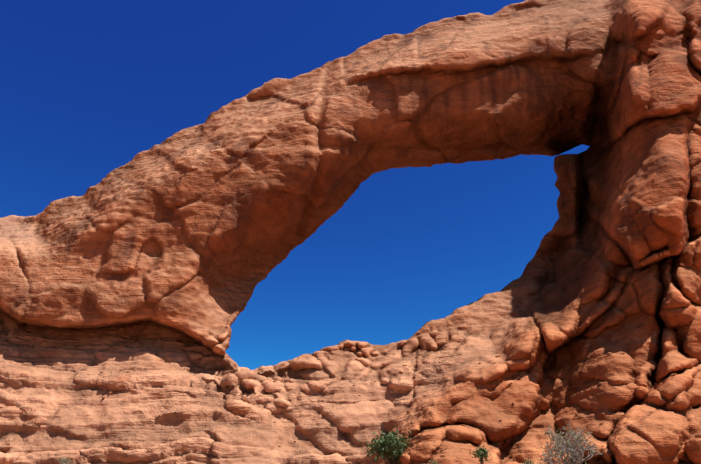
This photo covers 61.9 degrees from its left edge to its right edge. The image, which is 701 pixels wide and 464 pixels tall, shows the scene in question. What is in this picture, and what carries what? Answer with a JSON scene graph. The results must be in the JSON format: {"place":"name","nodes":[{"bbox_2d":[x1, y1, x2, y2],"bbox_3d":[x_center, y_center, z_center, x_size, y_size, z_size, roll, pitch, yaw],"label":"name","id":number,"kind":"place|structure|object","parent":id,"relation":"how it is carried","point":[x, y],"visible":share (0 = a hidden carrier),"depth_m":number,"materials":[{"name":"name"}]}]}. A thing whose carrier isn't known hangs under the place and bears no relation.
{"place":"outdoors","nodes":[
{"label":"outdoors","id":0,"kind":"place"},
{"bbox_2d":[0,0,589,369],"label":"sky","id":1,"kind":"structure","parent":0,"point":[87,87],"materials":[{"name":"blue"}]},
{"bbox_2d":[0,0,700,463],"bbox_3d":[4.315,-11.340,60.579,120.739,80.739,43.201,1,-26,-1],"label":"arch rock","id":2,"kind":"object","parent":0,"point":[162,260],"visible":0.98,"depth_m":52.39,"materials":[{"name":"stone"}]},
{"bbox_2d":[55,454,73,463],"bbox_3d":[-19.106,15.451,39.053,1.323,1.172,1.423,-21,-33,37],"label":"dry shrub","id":3,"kind":"object","parent":2,"relation":"on","point":[63,461],"visible":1,"depth_m":39.06,"materials":[{"name":"grey plant"}]},
{"bbox_2d":[1,350,700,459],"bbox_3d":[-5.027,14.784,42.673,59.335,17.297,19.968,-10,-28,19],"label":"ledge rubble","id":4,"kind":"object","parent":2,"relation":"on","point":[690,408],"visible":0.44,"depth_m":36.46,"materials":[{"name":"stone"}]},
{"bbox_2d":[358,425,411,463],"bbox_3d":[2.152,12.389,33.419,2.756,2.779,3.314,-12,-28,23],"label":"green shrub","id":5,"kind":"object","parent":2,"relation":"on","point":[388,447],"visible":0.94,"depth_m":32.84,"materials":[{"name":"green plant"}]},
{"bbox_2d":[469,446,490,463],"bbox_3d":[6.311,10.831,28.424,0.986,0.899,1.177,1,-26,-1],"label":"shrub","id":6,"kind":"object","parent":2,"relation":"on","point":[481,453],"visible":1,"depth_m":28.35,"materials":[{"name":"green plant"}]},
{"bbox_2d":[523,458,534,463],"bbox_3d":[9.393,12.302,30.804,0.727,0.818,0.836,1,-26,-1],"label":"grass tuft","id":7,"kind":"object","parent":2,"relation":"on","point":[529,461],"visible":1,"depth_m":30.81,"materials":[{"name":"beige plant"}]},
{"bbox_2d":[538,421,607,463],"bbox_3d":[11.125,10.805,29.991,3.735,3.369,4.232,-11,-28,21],"label":"dry shrub","id":8,"kind":"object","parent":2,"relation":"on","point":[562,446],"visible":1,"depth_m":29.91,"materials":[{"name":"grey plant"}]}
]}

